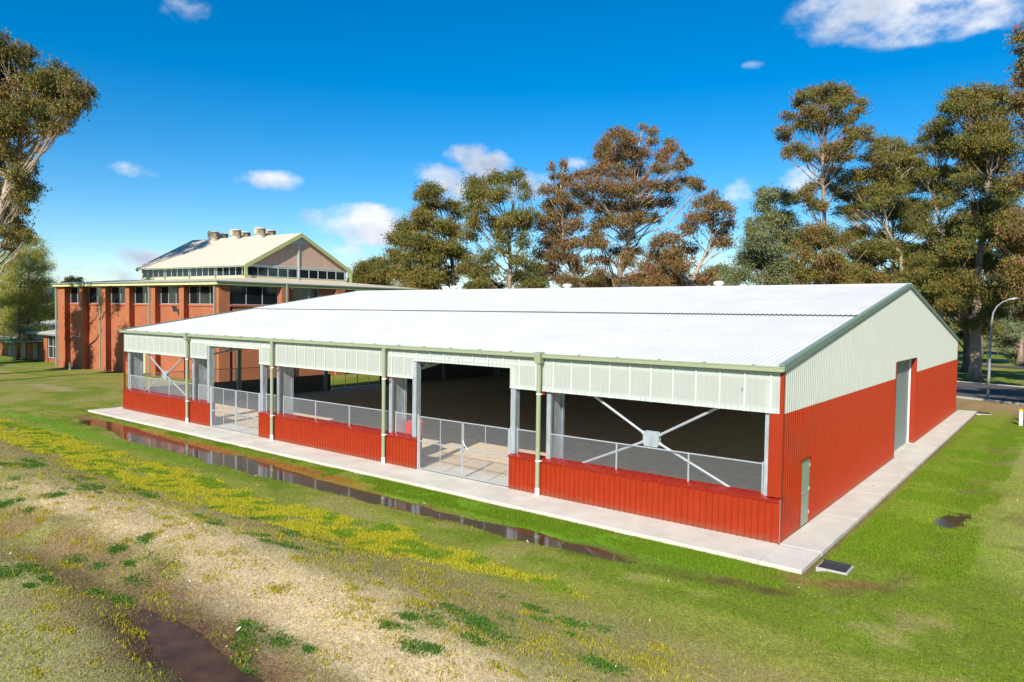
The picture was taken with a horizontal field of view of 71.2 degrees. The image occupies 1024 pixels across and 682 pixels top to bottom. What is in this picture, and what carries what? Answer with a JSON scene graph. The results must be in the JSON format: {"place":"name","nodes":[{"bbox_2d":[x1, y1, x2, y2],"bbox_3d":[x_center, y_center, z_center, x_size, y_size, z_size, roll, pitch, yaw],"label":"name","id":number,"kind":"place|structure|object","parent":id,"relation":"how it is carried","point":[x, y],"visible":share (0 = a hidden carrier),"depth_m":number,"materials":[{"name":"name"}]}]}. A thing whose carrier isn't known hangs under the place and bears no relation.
{"place":"outdoors","nodes":[
{"label":"outdoors","id":0,"kind":"place"},
{"bbox_2d":[23,281,957,320],"bbox_3d":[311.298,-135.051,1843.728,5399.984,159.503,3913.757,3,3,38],"label":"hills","id":1,"kind":"structure","parent":0,"point":[620,285],"depth_m":2474.05,"materials":[{"name":"green plant"}]},
{"bbox_2d":[0,321,1023,681],"bbox_3d":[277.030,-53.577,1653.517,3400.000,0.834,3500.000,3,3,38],"label":"ground","id":2,"kind":"structure","parent":0,"point":[26,385],"depth_m":16.45,"materials":[{"name":"green plant"}]},
{"bbox_2d":[0,285,18,319],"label":"background tree","id":3,"kind":"object","parent":2,"relation":"on","point":[3,298],"visible":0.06,"depth_m":125.77,"materials":[{"name":"green plant"}]},
{"bbox_2d":[0,320,57,362],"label":"annex","id":4,"kind":"object","parent":2,"relation":"on","point":[41,346],"visible":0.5,"depth_m":87.79,"materials":[{"name":"brick"}]},
{"bbox_2d":[8,343,12,355],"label":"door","id":5,"kind":"structure","parent":4,"relation":"in","point":[10,352],"depth_m":94.02,"materials":[{"name":"teal"}]},
{"bbox_2d":[22,342,26,357],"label":"door","id":6,"kind":"structure","parent":4,"relation":"in","point":[24,355],"depth_m":90.90,"materials":[{"name":"teal"}]},
{"bbox_2d":[33,342,37,359],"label":"door","id":7,"kind":"structure","parent":4,"relation":"in","point":[35,345],"depth_m":88.55,"materials":[{"name":"teal"}]},
{"bbox_2d":[48,335,55,358],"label":"window frame","id":8,"kind":"structure","parent":4,"relation":"in","point":[53,346],"depth_m":84.70,"materials":[{"name":"grey"}]},
{"bbox_2d":[0,234,61,359],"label":"wattle tree","id":9,"kind":"object","parent":2,"relation":"on","point":[18,322],"visible":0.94,"depth_m":87.55,"materials":[{"name":"green plant"}]},
{"bbox_2d":[23,288,54,320],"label":"background tree","id":10,"kind":"object","parent":2,"relation":"on","point":[42,299],"visible":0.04,"depth_m":118.27,"materials":[{"name":"green plant"}]},
{"bbox_2d":[38,297,57,319],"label":"background tree","id":11,"kind":"object","parent":2,"relation":"on","point":[51,307],"visible":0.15,"depth_m":106.52,"materials":[{"name":"green plant"}]},
{"bbox_2d":[0,27,104,274],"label":"gum tree","id":12,"kind":"object","parent":2,"relation":"on","point":[21,108],"visible":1,"depth_m":65.16,"materials":[{"name":"green plant"}]},
{"bbox_2d":[58,275,86,282],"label":"background tree","id":13,"kind":"object","parent":2,"relation":"on","point":[72,279],"visible":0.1,"depth_m":150.30,"materials":[{"name":"green plant"}]},
{"bbox_2d":[136,609,263,681],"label":"muddy water","id":14,"kind":"structure","parent":2,"relation":"on","point":[189,654],"depth_m":13.59,"materials":[{"name":"brown liquid"}]},
{"bbox_2d":[51,227,431,381],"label":"brick hall","id":15,"kind":"structure","parent":2,"relation":"on","point":[216,272],"depth_m":73.17,"materials":[{"name":"orange"}]},
{"bbox_2d":[70,287,78,302],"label":"window","id":16,"kind":"structure","parent":15,"relation":"in","point":[74,291],"depth_m":77.71,"materials":[{"name":"grey"}]},
{"bbox_2d":[89,287,101,302],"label":"window","id":17,"kind":"structure","parent":15,"relation":"in","point":[93,291],"depth_m":75.74,"materials":[{"name":"grey"}]},
{"bbox_2d":[111,286,124,303],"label":"window","id":18,"kind":"structure","parent":15,"relation":"in","point":[117,293],"depth_m":73.48,"materials":[{"name":"grey glass"}]},
{"bbox_2d":[135,286,150,303],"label":"window","id":19,"kind":"structure","parent":15,"relation":"in","point":[141,292],"depth_m":71.35,"materials":[{"name":"grey"}]},
{"bbox_2d":[143,353,145,372],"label":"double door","id":20,"kind":"structure","parent":15,"relation":"in","point":[144,354],"depth_m":71.19,"materials":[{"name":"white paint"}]},
{"bbox_2d":[142,269,163,277],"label":"window","id":21,"kind":"structure","parent":15,"relation":"in","point":[145,273],"depth_m":77.24,"materials":[{"name":"grey glass"}]},
{"bbox_2d":[161,286,178,303],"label":"window","id":22,"kind":"structure","parent":15,"relation":"in","point":[169,294],"depth_m":69.02,"materials":[{"name":"grey glass"}]},
{"bbox_2d":[166,269,187,276],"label":"window","id":23,"kind":"structure","parent":15,"relation":"in","point":[169,272],"depth_m":75.14,"materials":[{"name":"grey glass"}]},
{"bbox_2d":[189,285,212,303],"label":"window","id":24,"kind":"structure","parent":15,"relation":"in","point":[202,294],"depth_m":66.57,"materials":[{"name":"grey glass"}]},
{"bbox_2d":[190,268,213,276],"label":"window","id":25,"kind":"structure","parent":15,"relation":"in","point":[194,272],"depth_m":73.06,"materials":[{"name":"grey"}]},
{"bbox_2d":[216,267,242,275],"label":"window","id":26,"kind":"structure","parent":15,"relation":"in","point":[224,271],"depth_m":70.77,"materials":[{"name":"grey"}]},
{"bbox_2d":[230,285,277,304],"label":"window","id":27,"kind":"structure","parent":15,"relation":"in","point":[239,295],"depth_m":66.78,"materials":[{"name":"grey glass"}]},
{"bbox_2d":[247,266,297,277],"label":"window","id":28,"kind":"structure","parent":15,"relation":"in","point":[251,270],"depth_m":71.71,"materials":[{"name":"grey glass"}]},
{"bbox_2d":[293,288,317,300],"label":"window","id":29,"kind":"structure","parent":15,"relation":"in","point":[298,293],"depth_m":70.67,"materials":[{"name":"grey glass"}]},
{"bbox_2d":[300,269,344,280],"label":"window","id":30,"kind":"structure","parent":15,"relation":"in","point":[304,273],"depth_m":76.00,"materials":[{"name":"grey"}]},
{"bbox_2d":[0,417,588,598],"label":"yellow grass","id":31,"kind":"structure","parent":2,"relation":"on","point":[68,448],"depth_m":23.80,"materials":[{"name":"yellow plant"}]},
{"bbox_2d":[0,445,624,681],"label":"straw","id":32,"kind":"object","parent":2,"relation":"on","point":[218,539],"visible":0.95,"depth_m":15.94,"materials":[{"name":"beige plant"}]},
{"bbox_2d":[0,456,649,681],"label":"weed patch","id":33,"kind":"object","parent":2,"relation":"on","point":[427,647],"visible":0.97,"depth_m":14.82,"materials":[{"name":"green plant"}]},
{"bbox_2d":[80,419,657,565],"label":"puddle water","id":34,"kind":"structure","parent":2,"relation":"on","point":[243,464],"depth_m":27.32,"materials":[{"name":"liquid"}]},
{"bbox_2d":[346,254,399,285],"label":"gum tree","id":35,"kind":"object","parent":2,"relation":"on","point":[361,273],"visible":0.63,"depth_m":98.88,"materials":[{"name":"green plant"}]},
{"bbox_2d":[0,456,764,681],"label":"yellow tuft","id":36,"kind":"object","parent":2,"relation":"on","point":[333,553],"visible":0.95,"depth_m":15.60,"materials":[{"name":"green plant"}]},
{"bbox_2d":[366,178,473,289],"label":"gum tree","id":37,"kind":"object","parent":2,"relation":"on","point":[434,254],"visible":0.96,"depth_m":83.73,"materials":[{"name":"green plant"}]},
{"bbox_2d":[462,274,495,288],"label":"background tree","id":38,"kind":"object","parent":2,"relation":"on","point":[464,286],"visible":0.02,"depth_m":139.75,"materials":[{"name":"green plant"}]},
{"bbox_2d":[450,166,551,288],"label":"gum tree","id":39,"kind":"object","parent":2,"relation":"on","point":[478,193],"visible":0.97,"depth_m":78.81,"materials":[{"name":"green plant"}]},
{"bbox_2d":[211,420,790,541],"bbox_3d":[-8.304,5.161,34.011,41.690,0.138,1.300,3,3,38],"label":"floor edge","id":40,"kind":"object","parent":2,"relation":"on","point":[429,466],"visible":0.21,"depth_m":29.41,"materials":[{"name":"concrete"}]},
{"bbox_2d":[1,315,1019,339],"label":"woodland","id":41,"kind":"object","parent":2,"relation":"on","point":[954,329],"depth_m":203.40,"materials":[{"name":"green plant"}]},
{"bbox_2d":[7,316,1017,681],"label":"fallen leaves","id":42,"kind":"object","parent":2,"relation":"on","point":[367,570],"visible":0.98,"depth_m":17.55,"materials":[{"name":"brown plant"}]},
{"bbox_2d":[511,267,549,288],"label":"background tree","id":43,"kind":"object","parent":2,"relation":"on","point":[514,287],"visible":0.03,"depth_m":127.80,"materials":[{"name":"green plant"}]},
{"bbox_2d":[530,155,603,287],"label":"gum tree","id":44,"kind":"object","parent":2,"relation":"on","point":[554,247],"visible":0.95,"depth_m":83.32,"materials":[{"name":"green plant"}]},
{"bbox_2d":[141,422,1023,589],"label":"green grass","id":45,"kind":"structure","parent":2,"relation":"on","point":[697,556],"depth_m":22.36,"materials":[{"name":"green plant"}]},
{"bbox_2d":[581,275,610,287],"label":"background tree","id":46,"kind":"object","parent":2,"relation":"on","point":[595,280],"visible":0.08,"depth_m":138.34,"materials":[{"name":"green plant"}]},
{"bbox_2d":[568,122,706,286],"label":"gum tree","id":47,"kind":"object","parent":2,"relation":"on","point":[625,146],"visible":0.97,"depth_m":86.49,"materials":[{"name":"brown plant"}]},
{"bbox_2d":[635,271,655,286],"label":"background tree","id":48,"kind":"object","parent":2,"relation":"on","point":[643,282],"visible":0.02,"depth_m":128.42,"materials":[{"name":"green plant"}]},
{"bbox_2d":[619,187,746,286],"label":"gum tree","id":49,"kind":"object","parent":2,"relation":"on","point":[662,275],"visible":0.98,"depth_m":76.94,"materials":[{"name":"green plant"}]},
{"bbox_2d":[706,260,741,285],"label":"background tree","id":50,"kind":"object","parent":2,"relation":"on","point":[721,267],"visible":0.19,"depth_m":123.40,"materials":[{"name":"green plant"}]},
{"bbox_2d":[721,181,804,285],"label":"gum tree","id":51,"kind":"object","parent":2,"relation":"on","point":[760,244],"visible":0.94,"depth_m":94.40,"materials":[{"name":"green plant"}]},
{"bbox_2d":[767,257,808,284],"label":"background tree","id":52,"kind":"object","parent":2,"relation":"on","point":[792,272],"visible":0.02,"depth_m":122.43,"materials":[{"name":"green plant"}]},
{"bbox_2d":[771,78,884,283],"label":"gum tree","id":53,"kind":"object","parent":2,"relation":"on","point":[819,119],"visible":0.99,"depth_m":84.94,"materials":[{"name":"green plant"}]},
{"bbox_2d":[816,559,853,575],"bbox_3d":[8.454,5.951,18.743,0.760,0.171,0.720,3,3,38],"label":"drain pit","id":54,"kind":"object","parent":2,"relation":"on","point":[834,565],"visible":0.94,"depth_m":18.68,"materials":[{"name":"metal"}]},
{"bbox_2d":[779,218,900,284],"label":"gum tree","id":55,"kind":"object","parent":2,"relation":"on","point":[810,241],"visible":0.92,"depth_m":70.76,"materials":[{"name":"green plant"}]},
{"bbox_2d":[850,258,889,270],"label":"background tree","id":56,"kind":"object","parent":2,"relation":"on","point":[878,266],"visible":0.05,"depth_m":118.59,"materials":[{"name":"green plant"}]},
{"bbox_2d":[827,128,929,279],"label":"gum tree","id":57,"kind":"object","parent":2,"relation":"on","point":[884,178],"visible":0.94,"depth_m":89.08,"materials":[{"name":"green plant"}]},
{"bbox_2d":[839,156,948,282],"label":"gum tree","id":58,"kind":"object","parent":2,"relation":"on","point":[907,225],"visible":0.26,"depth_m":101.84,"materials":[{"name":"green plant"}]},
{"bbox_2d":[892,122,973,319],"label":"gum tree","id":59,"kind":"object","parent":2,"relation":"on","point":[939,174],"visible":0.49,"depth_m":81.02,"materials":[{"name":"green plant"}]},
{"bbox_2d":[937,309,963,320],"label":"background tree","id":60,"kind":"object","parent":2,"relation":"on","point":[953,314],"visible":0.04,"depth_m":117.10,"materials":[{"name":"green plant"}]},
{"bbox_2d":[901,214,1003,371],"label":"gum tree","id":61,"kind":"object","parent":2,"relation":"on","point":[985,330],"visible":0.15,"depth_m":89.07,"materials":[{"name":"green plant"}]},
{"bbox_2d":[933,512,972,529],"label":"puddle water","id":62,"kind":"structure","parent":2,"relation":"on","point":[950,521],"depth_m":23.53,"materials":[{"name":"liquid"}]},
{"bbox_2d":[918,162,1023,333],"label":"gum tree","id":63,"kind":"object","parent":2,"relation":"on","point":[961,213],"visible":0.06,"depth_m":98.66,"materials":[{"name":"green plant"}]},
{"bbox_2d":[919,77,1023,381],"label":"gum tree","id":64,"kind":"object","parent":2,"relation":"on","point":[985,147],"visible":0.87,"depth_m":75.40,"materials":[{"name":"green plant"}]},
{"bbox_2d":[976,412,990,414],"bbox_3d":[32.845,5.084,49.839,0.850,0.174,0.800,2,3,32],"label":"drain pit","id":65,"kind":"object","parent":2,"relation":"on","point":[981,413],"visible":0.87,"depth_m":49.69,"materials":[{"name":"concrete"}]},
{"bbox_2d":[956,288,1017,356],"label":"background tree","id":66,"kind":"object","parent":2,"relation":"on","point":[982,352],"depth_m":124.94,"materials":[{"name":"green plant"}]},
{"bbox_2d":[985,341,988,366],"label":"bollard","id":67,"kind":"object","parent":2,"relation":"on","point":[987,342],"visible":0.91,"depth_m":98.03,"materials":[{"name":"grey"}]},
{"bbox_2d":[956,396,1023,404],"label":"kerb","id":68,"kind":"structure","parent":2,"relation":"on","point":[991,400],"depth_m":57.49,"materials":[{"name":"concrete"}]},
{"bbox_2d":[957,381,1023,387],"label":"kerb","id":69,"kind":"structure","parent":2,"relation":"on","point":[991,384],"depth_m":71.67,"materials":[{"name":"concrete"}]},
{"bbox_2d":[986,297,1017,398],"bbox_3d":[39.235,0.688,57.448,1.946,8.388,0.450,3,3,38],"label":"street lamp","id":70,"kind":"object","parent":2,"relation":"on","point":[989,366],"visible":0.96,"depth_m":57.87,"materials":[{"name":"metal"}]},
{"bbox_2d":[981,21,1023,328],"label":"gum tree","id":71,"kind":"object","parent":2,"relation":"on","point":[1010,233],"visible":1,"depth_m":61.94,"materials":[{"name":"green plant"}]},
{"bbox_2d":[981,303,1023,364],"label":"gum tree","id":72,"kind":"object","parent":2,"relation":"on","point":[1013,336],"visible":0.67,"depth_m":105.16,"materials":[{"name":"green plant"}]},
{"bbox_2d":[1019,409,1022,425],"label":"marker post","id":73,"kind":"object","parent":2,"relation":"on","point":[1020,417],"visible":1,"depth_m":44.45,"materials":[{"name":"white paint"}]},
{"bbox_2d":[0,0,1023,289],"label":"sky","id":74,"kind":"structure","parent":0,"point":[320,120],"materials":[{"name":"blue"}]},
{"bbox_2d":[88,376,976,573],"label":"path","id":75,"kind":"structure","parent":0,"point":[803,549],"depth_m":25.36,"materials":[{"name":"concrete"}]},
{"bbox_2d":[214,375,901,490],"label":"arena floor","id":76,"kind":"structure","parent":0,"point":[724,433],"depth_m":42.50,"materials":[{"name":"beige sand"}]},
{"bbox_2d":[405,419,422,457],"bbox_3d":[-4.459,4.358,31.790,0.709,1.739,0.786,3,3,38],"label":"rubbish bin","id":77,"kind":"object","parent":76,"relation":"on","point":[410,428],"visible":0.22,"depth_m":31.45,"materials":[{"name":"plastic"}]},
{"bbox_2d":[119,281,958,544],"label":"riding shed","id":78,"kind":"structure","parent":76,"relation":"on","point":[845,388],"depth_m":29.95,"materials":[{"name":"red metal"}]},
{"bbox_2d":[130,374,191,396],"bbox_3d":[-21.515,2.744,43.761,7.920,0.960,0.057,3,3,38],"label":"chain link panel","id":79,"kind":"object","parent":78,"relation":"attached to","point":[149,383],"visible":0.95,"depth_m":44.06,"materials":[{"name":"silver metal"}]},
{"bbox_2d":[198,384,206,399],"bbox_3d":[-17.459,2.922,40.568,1.190,0.960,0.057,3,3,38],"label":"chain link panel","id":80,"kind":"object","parent":78,"relation":"on","point":[201,391],"visible":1,"depth_m":40.75,"materials":[{"name":"silver metal"}]},
{"bbox_2d":[143,366,320,386],"bbox_3d":[-19.864,2.431,52.602,0.060,1.010,15.357,3,3,38],"label":"chain link panel","id":81,"kind":"object","parent":78,"relation":"attached to","point":[222,375],"visible":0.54,"depth_m":51.73,"materials":[{"name":"silver metal"}]},
{"bbox_2d":[210,386,259,434],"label":"double gate","id":82,"kind":"structure","parent":78,"relation":"attached to","point":[235,410],"depth_m":38.19,"materials":[{"name":"silver metal"}]},
{"bbox_2d":[266,393,276,410],"bbox_3d":[-12.217,3.152,36.441,1.040,0.960,0.057,3,3,38],"label":"chain link panel","id":83,"kind":"object","parent":78,"relation":"on","point":[269,401],"visible":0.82,"depth_m":36.65,"materials":[{"name":"silver metal"}]},
{"bbox_2d":[283,395,388,431],"bbox_3d":[-8.389,3.320,33.428,7.790,0.960,0.057,3,3,38],"label":"chain link panel","id":84,"kind":"object","parent":78,"relation":"attached to","point":[325,403],"visible":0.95,"depth_m":33.40,"materials":[{"name":"silver metal"}]},
{"bbox_2d":[333,371,379,388],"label":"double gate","id":85,"kind":"structure","parent":78,"relation":"attached to","point":[357,383],"depth_m":60.55,"materials":[{"name":"metal"}]},
{"bbox_2d":[395,411,411,432],"bbox_3d":[-4.581,3.487,30.430,1.090,0.960,0.057,3,3,38],"label":"chain link panel","id":86,"kind":"object","parent":78,"relation":"on","point":[396,419],"visible":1,"depth_m":30.57,"materials":[{"name":"silver metal"}]},
{"bbox_2d":[417,414,510,486],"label":"double gate","id":87,"kind":"structure","parent":78,"relation":"attached to","point":[463,445],"depth_m":28.14,"materials":[{"name":"silver metal"}]},
{"bbox_2d":[517,428,535,453],"bbox_3d":[0.563,3.713,26.380,0.990,0.960,0.057,3,3,38],"label":"chain link panel","id":88,"kind":"object","parent":78,"relation":"on","point":[521,430],"visible":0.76,"depth_m":26.47,"materials":[{"name":"silver metal"}]},
{"bbox_2d":[551,433,763,493],"bbox_3d":[4.367,3.881,23.385,7.680,0.960,0.057,3,3,38],"label":"chain link panel","id":89,"kind":"object","parent":78,"relation":"on","point":[689,460],"visible":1,"depth_m":22.90,"materials":[{"name":"silver metal"}]},
{"bbox_2d":[800,458,809,526],"bbox_3d":[9.141,4.721,22.361,0.101,2.070,0.925,3,3,38],"label":"door","id":90,"kind":"structure","parent":78,"relation":"in","point":[806,463],"depth_m":22.41,"materials":[{"name":"grey metal"}]},
{"bbox_2d":[894,359,910,449],"bbox_3d":[19.248,3.163,35.591,0.110,4.480,5.320,3,3,38],"label":"roller door","id":91,"kind":"structure","parent":78,"relation":"in","point":[903,367],"depth_m":36.47,"materials":[{"name":"grey metal"}]},
{"bbox_2d":[956,382,1023,402],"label":"road","id":92,"kind":"structure","parent":0,"point":[1000,392],"depth_m":64.44,"materials":[{"name":"grey asphalt"}]},
{"bbox_2d":[958,363,1023,368],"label":"road","id":93,"kind":"structure","parent":0,"point":[1003,366],"depth_m":100.22,"materials":[{"name":"grey asphalt"}]}
]}

